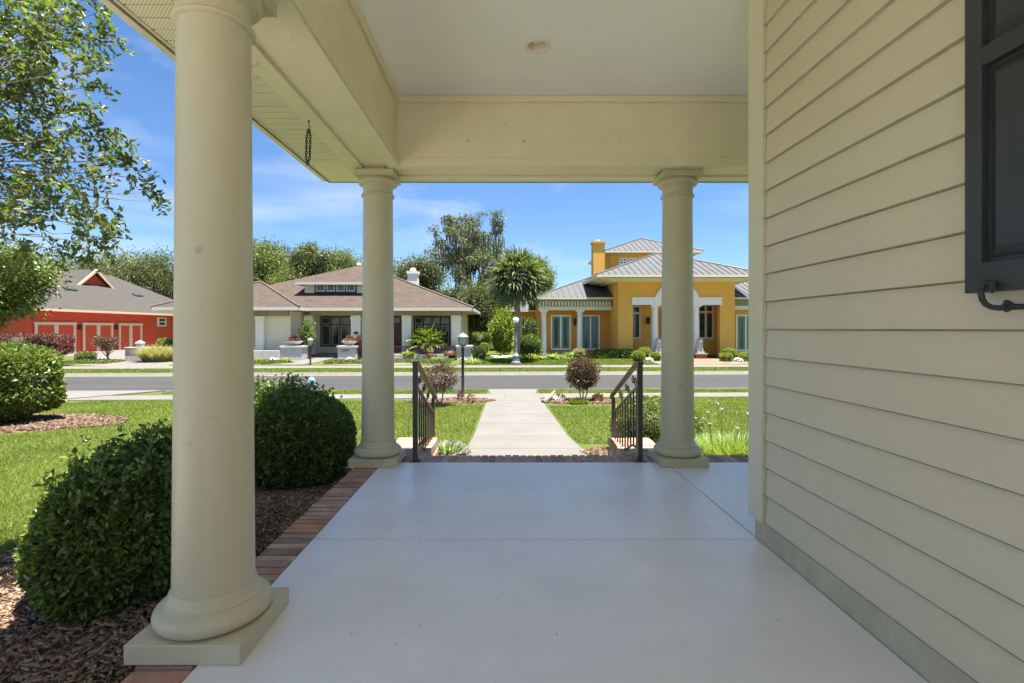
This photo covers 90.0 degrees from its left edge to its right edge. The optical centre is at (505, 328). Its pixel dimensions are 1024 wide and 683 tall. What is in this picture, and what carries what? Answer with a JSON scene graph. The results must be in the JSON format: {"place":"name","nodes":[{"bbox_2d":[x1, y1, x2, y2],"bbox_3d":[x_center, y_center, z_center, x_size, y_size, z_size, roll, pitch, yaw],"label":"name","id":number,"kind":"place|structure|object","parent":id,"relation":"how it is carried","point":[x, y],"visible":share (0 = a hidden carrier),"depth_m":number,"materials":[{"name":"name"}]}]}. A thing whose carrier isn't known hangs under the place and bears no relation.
{"place":"outdoors","nodes":[
{"label":"outdoors","id":0,"kind":"place"},
{"bbox_2d":[63,350,168,365],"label":"neighbour driveway","id":1,"kind":"structure","parent":0,"point":[117,354],"depth_m":31.69,"materials":[{"name":"concrete"}]},
{"bbox_2d":[67,360,172,363],"bbox_3d":[-23.852,2.093,32.249,15.774,0.113,3.589,0,0,0],"label":"gravel bed","id":2,"kind":"object","parent":1,"relation":"on","point":[170,362],"visible":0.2,"depth_m":31.70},
{"bbox_2d":[72,350,98,359],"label":"white flower shrub","id":3,"kind":"object","parent":2,"relation":"on","point":[84,354],"visible":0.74,"depth_m":32.31,"materials":[{"name":"green plant"}]},
{"bbox_2d":[64,358,124,363],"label":"ground cover","id":4,"kind":"object","parent":2,"relation":"on","point":[90,361],"visible":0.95,"depth_m":31.12,"materials":[{"name":"green plant"}]},
{"bbox_2d":[127,342,172,361],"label":"ornamental grass","id":5,"kind":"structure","parent":2,"relation":"on","point":[158,354],"depth_m":32.02,"materials":[{"name":"plant"}]},
{"bbox_2d":[0,336,747,682],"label":"ground","id":6,"kind":"structure","parent":0,"point":[492,352],"depth_m":9.67,"materials":[{"name":"soil"}]},
{"bbox_2d":[0,231,73,335],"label":"magnolia tree","id":7,"kind":"object","parent":6,"relation":"on","point":[16,298],"visible":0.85,"depth_m":24.12,"materials":[{"name":"green plant"}]},
{"bbox_2d":[0,333,75,355],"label":"purple hedge","id":8,"kind":"object","parent":6,"relation":"on","point":[49,340],"visible":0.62,"depth_m":29.07,"materials":[{"name":"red plant"}]},
{"bbox_2d":[0,418,112,433],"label":"mulch island","id":9,"kind":"structure","parent":6,"relation":"on","point":[36,430],"depth_m":9.41,"materials":[{"name":"brown wood"}]},
{"bbox_2d":[0,341,67,422],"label":"rounded shrub","id":10,"kind":"object","parent":9,"relation":"on","point":[22,384],"visible":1,"depth_m":10.19,"materials":[{"name":"green plant"}]},
{"bbox_2d":[0,412,128,432],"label":"mulch bed","id":11,"kind":"object","parent":9,"relation":"on","point":[34,422],"visible":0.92,"depth_m":10.27,"materials":[{"name":"brown wood"}]},
{"bbox_2d":[39,247,111,269],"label":"background tree","id":12,"kind":"object","parent":6,"relation":"on","point":[67,261],"visible":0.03,"depth_m":83.98,"materials":[{"name":"green plant"}]},
{"bbox_2d":[0,0,171,283],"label":"crape myrtle","id":13,"kind":"object","parent":6,"relation":"on","point":[26,70],"visible":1,"depth_m":2.88,"materials":[{"name":"green plant"}]},
{"bbox_2d":[0,267,172,352],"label":"red garage house","id":14,"kind":"structure","parent":6,"relation":"on","point":[92,303],"depth_m":46.60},
{"bbox_2d":[34,322,76,352],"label":"garage door","id":15,"kind":"structure","parent":14,"relation":"in","point":[69,328],"depth_m":40.62,"materials":[{"name":"wood"}]},
{"bbox_2d":[82,323,113,351],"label":"garage door","id":16,"kind":"structure","parent":14,"relation":"in","point":[88,329],"depth_m":44.16,"materials":[{"name":"wood"}]},
{"bbox_2d":[118,323,142,349],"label":"garage door","id":17,"kind":"structure","parent":14,"relation":"in","point":[129,333],"depth_m":48.32,"materials":[{"name":"wood"}]},
{"bbox_2d":[61,257,124,274],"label":"moss draped oak","id":18,"kind":"object","parent":6,"relation":"on","point":[79,268],"visible":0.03,"depth_m":69.70,"materials":[{"name":"green plant"}]},
{"bbox_2d":[35,390,165,398],"bbox_3d":[-21.000,2.183,16.360,18.122,0.167,2.698,0,0,-2],"label":"driveway apron","id":19,"kind":"object","parent":6,"relation":"on","point":[78,394],"visible":0.4,"depth_m":17.11,"materials":[{"name":"concrete"}]},
{"bbox_2d":[90,335,121,359],"bbox_3d":[-25.286,1.409,32.548,1.714,2.103,1.806,0,0,30],"label":"garden tree","id":20,"kind":"object","parent":6,"relation":"on","point":[98,340],"visible":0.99,"depth_m":32.32,"materials":[{"name":"brown plant"}]},
{"bbox_2d":[84,243,169,266],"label":"background tree","id":21,"kind":"object","parent":6,"relation":"on","point":[104,256],"visible":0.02,"depth_m":84.75,"materials":[{"name":"green plant"}]},
{"bbox_2d":[94,246,173,298],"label":"moss draped oak","id":22,"kind":"object","parent":6,"relation":"on","point":[136,272],"visible":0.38,"depth_m":67.56,"materials":[{"name":"green plant"}]},
{"bbox_2d":[124,347,171,359],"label":"garden wall","id":23,"kind":"structure","parent":6,"relation":"on","point":[128,356],"depth_m":33.40,"materials":[{"name":"white paint"}]},
{"bbox_2d":[143,241,173,298],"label":"background tree","id":24,"kind":"object","parent":6,"relation":"on","point":[161,264],"visible":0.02,"depth_m":70.71,"materials":[{"name":"green plant"}]},
{"bbox_2d":[155,338,172,346],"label":"boxy hedge","id":25,"kind":"object","parent":6,"relation":"on","point":[167,341],"visible":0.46,"depth_m":35.59,"materials":[{"name":"green plant"}]},
{"bbox_2d":[0,467,351,682],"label":"mulch bed","id":26,"kind":"object","parent":6,"relation":"on","point":[60,645],"visible":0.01,"depth_m":2.36,"materials":[{"name":"brown wood"}]},
{"bbox_2d":[12,418,171,627],"bbox_3d":[-2.071,1.035,2.960,0.997,1.016,1.296,0,0,0],"label":"clipped shrub","id":27,"kind":"object","parent":26,"relation":"on","point":[95,537],"visible":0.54,"depth_m":2.50,"materials":[{"name":"green plant"}]},
{"bbox_2d":[254,372,357,491],"bbox_3d":[-2.216,1.017,5.118,1.375,1.150,1.337,0,0,0],"label":"clipped shrub","id":28,"kind":"object","parent":26,"relation":"on","point":[302,433],"visible":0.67,"depth_m":4.70,"materials":[{"name":"green plant"}]},
{"bbox_2d":[0,400,483,554],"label":"lawn grass","id":29,"kind":"structure","parent":6,"relation":"on","point":[21,457],"depth_m":8.71,"materials":[{"name":"plant"}]},
{"bbox_2d":[254,351,280,359],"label":"garden wall","id":30,"kind":"structure","parent":6,"relation":"on","point":[266,354],"depth_m":33.10,"materials":[{"name":"white paint"}]},
{"bbox_2d":[253,236,307,284],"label":"wide tree","id":31,"kind":"object","parent":6,"relation":"on","point":[268,269],"visible":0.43,"depth_m":59.12,"materials":[{"name":"green plant"}]},
{"bbox_2d":[279,345,308,359],"bbox_3d":[-13.944,1.652,33.910,1.498,1.056,1.300,0,0,0],"label":"garden pedestal","id":32,"kind":"object","parent":6,"relation":"on","point":[298,352],"visible":0.68,"depth_m":33.32,"materials":[{"name":"white paint"}]},
{"bbox_2d":[268,357,335,364],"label":"house walk","id":33,"kind":"structure","parent":6,"relation":"on","point":[313,360],"depth_m":32.44,"materials":[{"name":"concrete"}]},
{"bbox_2d":[298,316,316,355],"bbox_3d":[-13.431,0.508,34.598,1.409,2.817,1.248,0,0,0],"label":"vine tree","id":34,"kind":"object","parent":6,"relation":"on","point":[307,332],"visible":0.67,"depth_m":34.44,"materials":[{"name":"green plant"}]},
{"bbox_2d":[284,239,332,279],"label":"bare topped oak","id":35,"kind":"object","parent":6,"relation":"on","point":[309,254],"visible":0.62,"depth_m":61.06,"materials":[{"name":"green plant"}]},
{"bbox_2d":[151,263,480,357],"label":"beige house","id":36,"kind":"structure","parent":6,"relation":"on","point":[329,304],"depth_m":36.61,"materials":[{"name":"brown"}]},
{"bbox_2d":[320,316,350,346],"bbox_3d":[-12.666,0.203,38.165,2.268,2.268,0.070,0,0,0],"label":"window","id":37,"kind":"structure","parent":36,"relation":"in","point":[333,329],"depth_m":38.14,"materials":[{"name":"black"}]},
{"bbox_2d":[315,285,356,292],"bbox_3d":[-12.616,-3.032,38.015,3.115,0.737,0.070,0,0,0],"label":"window","id":38,"kind":"structure","parent":36,"relation":"in","point":[318,288],"depth_m":38.01,"materials":[{"name":"white glass"}]},
{"bbox_2d":[394,324,400,352],"bbox_3d":[-8.714,0.738,38.125,1.862,2.125,0.149,0,0,0],"label":"front door","id":39,"kind":"structure","parent":36,"relation":"in","point":[397,327],"depth_m":38.12,"materials":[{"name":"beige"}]},
{"bbox_2d":[414,316,450,344],"bbox_3d":[-5.479,0.131,38.165,2.746,2.125,0.070,0,0,0],"label":"window","id":40,"kind":"structure","parent":36,"relation":"in","point":[444,321],"depth_m":38.14,"materials":[{"name":"black"}]},
{"bbox_2d":[315,246,362,273],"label":"bare topped oak","id":41,"kind":"object","parent":6,"relation":"on","point":[343,260],"visible":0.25,"depth_m":62.37,"materials":[{"name":"green plant"}]},
{"bbox_2d":[336,345,359,359],"bbox_3d":[-10.354,1.652,33.910,1.270,1.056,1.300,0,0,0],"label":"garden pedestal","id":42,"kind":"object","parent":6,"relation":"on","point":[345,351],"visible":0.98,"depth_m":33.32,"materials":[{"name":"white paint"}]},
{"bbox_2d":[321,359,424,364],"bbox_3d":[-8.048,2.099,32.648,7.171,0.120,4.036,0,0,0],"label":"gravel bed","id":43,"kind":"object","parent":6,"relation":"on","point":[361,364],"visible":0.13,"depth_m":31.16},
{"bbox_2d":[322,359,361,363],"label":"ground cover","id":44,"kind":"object","parent":43,"relation":"on","point":[341,361],"visible":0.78,"depth_m":31.08,"materials":[{"name":"green plant"}]},
{"bbox_2d":[394,358,452,363],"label":"ground cover","id":45,"kind":"object","parent":43,"relation":"on","point":[407,360],"visible":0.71,"depth_m":31.84,"materials":[{"name":"green plant"}]},
{"bbox_2d":[38,366,747,372],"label":"verge grass","id":46,"kind":"structure","parent":6,"relation":"on","point":[270,370],"depth_m":27.20,"materials":[{"name":"plant"}]},
{"bbox_2d":[394,354,447,358],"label":"garden wall","id":47,"kind":"structure","parent":6,"relation":"on","point":[415,356],"depth_m":34.50,"materials":[{"name":"white paint"}]},
{"bbox_2d":[393,252,452,293],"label":"dense oak","id":48,"kind":"object","parent":6,"relation":"on","point":[428,278],"visible":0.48,"depth_m":55.15,"materials":[{"name":"green plant"}]},
{"bbox_2d":[394,345,455,357],"bbox_3d":[-6.116,1.570,35.200,5.412,0.860,0.140,0,0,0],"label":"porch railing","id":49,"kind":"object","parent":6,"relation":"on","point":[410,350],"visible":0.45,"depth_m":35.18,"materials":[{"name":"metal"}]},
{"bbox_2d":[405,323,448,349],"bbox_3d":[-5.428,0.887,35.597,3.400,2.662,3.430,0,0,-42],"label":"dwarf palm","id":50,"kind":"object","parent":6,"relation":"on","point":[428,335],"visible":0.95,"depth_m":35.07,"materials":[{"name":"green plant"}]},
{"bbox_2d":[135,440,721,672],"bbox_3d":[2.792,1.617,-0.380,8.415,0.606,13.240,0,0,0],"label":"brick mortar","id":51,"kind":"object","parent":6,"relation":"on","point":[359,488],"visible":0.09,"depth_m":5.10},
{"bbox_2d":[121,438,747,682],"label":"brick edging","id":52,"kind":"object","parent":51,"relation":"on","point":[289,545],"visible":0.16,"depth_m":3.83,"materials":[{"name":"brick"}]},
{"bbox_2d":[409,361,436,461],"bbox_3d":[-0.886,1.050,5.680,0.110,1.460,1.400,0,0,0],"label":"stair railing","id":53,"kind":"object","parent":52,"relation":"on","point":[417,367],"visible":0.94,"depth_m":5.34,"materials":[{"name":"brown metal"}]},
{"bbox_2d":[609,361,646,461],"bbox_3d":[1.319,1.050,5.680,0.110,1.460,1.400,0,0,0],"label":"stair railing","id":54,"kind":"object","parent":52,"relation":"on","point":[638,389],"visible":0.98,"depth_m":5.39,"materials":[{"name":"brown metal"}]},
{"bbox_2d":[418,359,461,405],"bbox_3d":[-1.627,1.444,13.647,1.414,1.308,0.986,0,0,-34],"label":"bronze shrub","id":55,"kind":"object","parent":6,"relation":"on","point":[444,384],"visible":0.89,"depth_m":13.51,"materials":[{"name":"brown plant"}]},
{"bbox_2d":[163,388,747,393],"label":"verge grass","id":56,"kind":"structure","parent":6,"relation":"on","point":[485,391],"depth_m":17.65,"materials":[{"name":"plant"}]},
{"bbox_2d":[457,332,467,397],"bbox_3d":[-1.300,1.114,15.550,0.357,2.050,0.356,0,0,0],"label":"lamp post","id":57,"kind":"object","parent":6,"relation":"on","point":[463,338],"visible":0.9,"depth_m":15.51,"materials":[{"name":"black metal"}]},
{"bbox_2d":[456,345,472,359],"bbox_3d":[-2.765,1.651,34.410,1.080,1.057,1.100,0,0,0],"label":"garden pedestal","id":58,"kind":"object","parent":6,"relation":"on","point":[468,351],"visible":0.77,"depth_m":33.92,"materials":[{"name":"white paint"}]},
{"bbox_2d":[423,204,512,331],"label":"live oak","id":59,"kind":"object","parent":6,"relation":"on","point":[468,255],"visible":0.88,"depth_m":50.33,"materials":[{"name":"green plant"}]},
{"bbox_2d":[448,272,502,332],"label":"understory tree","id":60,"kind":"object","parent":6,"relation":"on","point":[475,298],"visible":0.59,"depth_m":45.38,"materials":[{"name":"green plant"}]},
{"bbox_2d":[472,345,485,359],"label":"grey green shrub","id":61,"kind":"object","parent":6,"relation":"on","point":[479,352],"visible":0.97,"depth_m":34.23,"materials":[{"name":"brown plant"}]},
{"bbox_2d":[468,331,492,349],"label":"hedge","id":62,"kind":"object","parent":6,"relation":"on","point":[477,338],"visible":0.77,"depth_m":36.98,"materials":[{"name":"green plant"}]},
{"bbox_2d":[466,272,514,349],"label":"understory tree","id":63,"kind":"object","parent":6,"relation":"on","point":[493,305],"visible":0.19,"depth_m":46.66,"materials":[{"name":"green plant"}]},
{"bbox_2d":[487,307,513,354],"bbox_3d":[-0.329,0.059,38.544,2.099,3.846,2.054,0,0,0],"label":"lime tree shrub","id":64,"kind":"object","parent":6,"relation":"on","point":[501,330],"visible":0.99,"depth_m":38.15,"materials":[{"name":"green plant"}]},
{"bbox_2d":[510,317,520,364],"bbox_3d":[0.612,0.760,30.600,0.640,2.900,0.600,0,0,0],"label":"street lamp","id":65,"kind":"object","parent":6,"relation":"on","point":[515,360],"visible":1,"depth_m":30.51,"materials":[{"name":"metal"}]},
{"bbox_2d":[484,244,550,360],"bbox_3d":[0.594,-1.552,32.543,4.592,7.516,4.319,0,0,0],"label":"palm tree","id":66,"kind":"object","parent":6,"relation":"on","point":[518,289],"visible":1,"depth_m":31.67,"materials":[{"name":"green plant"}]},
{"bbox_2d":[466,389,586,455],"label":"front walk","id":67,"kind":"structure","parent":6,"relation":"on","point":[512,426],"depth_m":9.30,"materials":[{"name":"concrete"}]},
{"bbox_2d":[520,333,542,357],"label":"dark shrub","id":68,"kind":"object","parent":6,"relation":"on","point":[530,344],"visible":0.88,"depth_m":34.78,"materials":[{"name":"green plant"}]},
{"bbox_2d":[528,253,557,293],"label":"wide tree","id":69,"kind":"object","parent":6,"relation":"on","point":[547,284],"visible":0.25,"depth_m":61.14,"materials":[{"name":"green plant"}]},
{"bbox_2d":[182,462,927,682],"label":"porch floor","id":70,"kind":"structure","parent":6,"relation":"on","point":[528,572],"depth_m":2.53,"materials":[{"name":"paint"}]},
{"bbox_2d":[99,0,1023,682],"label":"porch house","id":71,"kind":"structure","parent":6,"relation":"on","point":[871,152],"depth_m":2.28,"materials":[{"name":"beige paint"}]},
{"bbox_2d":[305,120,311,165],"bbox_3d":[-1.444,-1.357,3.745,0.052,0.327,0.021,0,0,0],"label":"hanging chain","id":72,"kind":"object","parent":71,"relation":"hanging from","point":[309,132],"visible":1,"depth_m":3.74,"materials":[{"name":"black metal"}]},
{"bbox_2d":[572,347,585,357],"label":"variegated shrub","id":73,"kind":"object","parent":6,"relation":"on","point":[579,352],"visible":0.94,"depth_m":33.79,"materials":[{"name":"plant"}]},
{"bbox_2d":[547,402,610,404],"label":"planting island","id":74,"kind":"structure","parent":6,"relation":"on","point":[574,403],"depth_m":14.13,"materials":[{"name":"brown soil"}]},
{"bbox_2d":[567,397,588,404],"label":"bedding plant","id":75,"kind":"object","parent":74,"relation":"on","point":[580,401],"visible":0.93,"depth_m":13.99,"materials":[{"name":"green plant"}]},
{"bbox_2d":[541,397,616,403],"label":"planting island chips","id":76,"kind":"object","parent":74,"relation":"on","point":[606,401],"visible":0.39,"depth_m":14.29,"materials":[{"name":"brown wood"}]},
{"bbox_2d":[565,355,603,398],"bbox_3d":[2.165,1.437,14.709,1.171,1.401,1.022,0,0,31],"label":"bronze shrub","id":77,"kind":"object","parent":74,"relation":"on","point":[578,373],"visible":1,"depth_m":14.52,"materials":[{"name":"brown plant"}]},
{"bbox_2d":[592,348,607,358],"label":"shrub","id":78,"kind":"object","parent":6,"relation":"on","point":[599,353],"visible":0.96,"depth_m":35.10,"materials":[{"name":"green plant"}]},
{"bbox_2d":[606,348,620,358],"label":"shrub","id":79,"kind":"object","parent":6,"relation":"on","point":[612,352],"visible":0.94,"depth_m":35.08,"materials":[{"name":"green plant"}]},
{"bbox_2d":[617,348,632,357],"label":"shrub","id":80,"kind":"object","parent":6,"relation":"on","point":[625,353],"visible":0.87,"depth_m":35.07,"materials":[{"name":"green plant"}]},
{"bbox_2d":[509,238,747,357],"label":"ochre house","id":81,"kind":"structure","parent":6,"relation":"on","point":[614,300],"depth_m":38.05,"materials":[{"name":"paint"}]},
{"bbox_2d":[551,315,570,349],"bbox_3d":[4.205,0.280,38.965,1.536,2.657,0.070,0,0,0],"label":"french door","id":82,"kind":"structure","parent":81,"relation":"in","point":[560,324],"depth_m":38.94,"materials":[{"name":"green paint"}]},
{"bbox_2d":[582,315,599,349],"bbox_3d":[6.459,0.280,38.965,1.414,2.657,0.070,0,0,0],"label":"french door","id":83,"kind":"structure","parent":81,"relation":"in","point":[591,323],"depth_m":38.94,"materials":[{"name":"green paint"}]},
{"bbox_2d":[633,306,640,338],"bbox_3d":[9.768,-0.480,38.365,0.720,2.496,0.070,0,0,0],"label":"window","id":84,"kind":"structure","parent":81,"relation":"in","point":[636,309],"depth_m":38.37,"materials":[{"name":"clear glass"}]},
{"bbox_2d":[699,305,713,338],"bbox_3d":[15.000,-0.528,38.365,1.200,2.592,0.070,0,0,0],"label":"window","id":85,"kind":"structure","parent":81,"relation":"in","point":[706,312],"depth_m":38.37,"materials":[{"name":"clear glass"}]},
{"bbox_2d":[736,315,747,350],"bbox_3d":[18.037,0.313,38.465,1.464,2.743,0.070,0,0,0],"label":"french door","id":86,"kind":"structure","parent":81,"relation":"in","point":[741,320],"depth_m":38.44,"materials":[{"name":"green paint"}]},
{"bbox_2d":[547,396,747,444],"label":"lawn grass","id":87,"kind":"structure","parent":6,"relation":"on","point":[727,404],"depth_m":11.17,"materials":[{"name":"plant"}]},
{"bbox_2d":[609,395,704,442],"bbox_3d":[2.137,1.389,7.297,1.311,0.899,1.189,0,0,0],"label":"shrub","id":88,"kind":"object","parent":6,"relation":"on","point":[651,419],"visible":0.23,"depth_m":6.97,"materials":[{"name":"green plant"}]},
{"bbox_2d":[643,358,747,363],"bbox_3d":[12.208,2.100,33.460,8.376,0.136,4.688,0,0,0],"label":"gravel bed","id":89,"kind":"object","parent":6,"relation":"on","point":[732,362],"visible":0.35,"depth_m":32.08,"materials":[{"name":"gravel"}]},
{"bbox_2d":[631,350,644,360],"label":"ball shrub","id":90,"kind":"object","parent":89,"relation":"on","point":[637,355],"visible":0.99,"depth_m":32.99,"materials":[{"name":"green plant"}]},
{"bbox_2d":[719,352,732,361],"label":"ball shrub","id":91,"kind":"object","parent":89,"relation":"on","point":[725,357],"visible":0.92,"depth_m":32.77,"materials":[{"name":"green plant"}]},
{"bbox_2d":[655,402,747,455],"bbox_3d":[2.836,1.266,6.316,2.144,0.902,1.712,0,0,0],"label":"strappy plant","id":92,"kind":"object","parent":6,"relation":"on","point":[736,444],"visible":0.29,"depth_m":6.14,"materials":[{"name":"green plant"}]},
{"bbox_3d":[-15.759,2.100,32.325,3.959,0.108,3.519,0,0,0],"label":"gravel bed","id":93,"kind":"object","parent":6,"relation":"on","visible":0},
{"bbox_2d":[254,359,290,363],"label":"ground cover","id":94,"kind":"object","parent":93,"relation":"on","point":[269,361],"visible":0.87,"depth_m":30.95,"materials":[{"name":"green plant"}]},
{"bbox_2d":[0,0,747,292],"label":"sky","id":95,"kind":"structure","parent":0,"point":[559,222],"materials":[{"name":"blue"}]},
{"bbox_2d":[41,374,747,390],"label":"road","id":96,"kind":"structure","parent":0,"point":[406,382],"depth_m":21.89,"materials":[{"name":"asphalt"}]},
{"bbox_2d":[40,371,747,376],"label":"kerb","id":97,"kind":"structure","parent":96,"relation":"on","point":[360,373],"depth_m":25.58,"materials":[{"name":"concrete"}]},
{"bbox_2d":[62,365,747,368],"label":"pavement","id":98,"kind":"structure","parent":0,"point":[292,367],"depth_m":29.33,"materials":[{"name":"concrete"}]},
{"bbox_2d":[66,392,747,400],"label":"pavement","id":99,"kind":"structure","parent":0,"point":[396,396],"depth_m":16.18,"materials":[{"name":"concrete"}]},
{"bbox_2d":[464,355,659,364],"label":"lawn grass","id":100,"kind":"structure","parent":0,"point":[490,360],"depth_m":32.64,"materials":[{"name":"plant"}]},
{"bbox_2d":[523,317,538,335],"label":"topiary shrub","id":101,"kind":"object","parent":100,"relation":"on","point":[531,326],"visible":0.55,"depth_m":37.31,"materials":[{"name":"green plant"}]},
{"bbox_2d":[694,358,726,362],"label":"brick path","id":102,"kind":"structure","parent":0,"point":[707,360],"depth_m":32.67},
{"bbox_2d":[694,353,707,358],"bbox_3d":[13.332,1.912,35.230,0.840,0.476,0.820,0,0,0],"label":"brick pedestal","id":103,"kind":"object","parent":102,"relation":"on","point":[700,355],"visible":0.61,"depth_m":34.86,"materials":[{"name":"brick"}]},
{"bbox_2d":[694,338,704,352],"bbox_3d":[13.332,1.142,35.217,0.520,1.060,0.646,0,0,0],"label":"lion statue","id":104,"kind":"object","parent":103,"relation":"on","point":[699,346],"visible":1,"depth_m":35.01,"materials":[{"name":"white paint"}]},
{"bbox_3d":[1.747,1.728,7.030,1.397,0.124,1.172,0,0,0],"label":"mulch strip","id":105,"kind":"object","parent":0,"visible":0},
{"bbox_2d":[579,445,607,455],"bbox_3d":[1.734,1.693,7.028,1.152,0.166,1.351,0,0,-40],"label":"mulch bed","id":106,"kind":"object","parent":105,"relation":"on","point":[600,450],"visible":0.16,"depth_m":7.12,"materials":[{"name":"brown wood"}]},
{"bbox_3d":[-0.800,1.752,7.330,0.601,0.123,1.487,0,0,0],"label":"pebble bed","id":107,"kind":"object","parent":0,"visible":0},
{"bbox_2d":[437,439,470,455],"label":"flowering plant","id":108,"kind":"object","parent":107,"relation":"on","point":[461,453],"visible":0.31,"depth_m":7.47,"materials":[{"name":"plant"}]},
{"bbox_2d":[437,439,473,454],"bbox_3d":[-0.836,1.634,6.897,0.871,0.253,1.021,0,0,0],"label":"lily clump","id":109,"kind":"object","parent":107,"relation":"on","point":[448,449],"visible":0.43,"depth_m":7.03,"materials":[{"name":"green plant"}]},
{"bbox_3d":[-1.606,2.095,14.714,2.636,0.083,1.589,0,0,0],"label":"planting island","id":110,"kind":"object","parent":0,"visible":0},
{"bbox_2d":[405,397,495,403],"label":"planting island chips","id":111,"kind":"object","parent":110,"relation":"on","point":[449,400],"visible":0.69,"depth_m":14.62,"materials":[{"name":"brown wood"}]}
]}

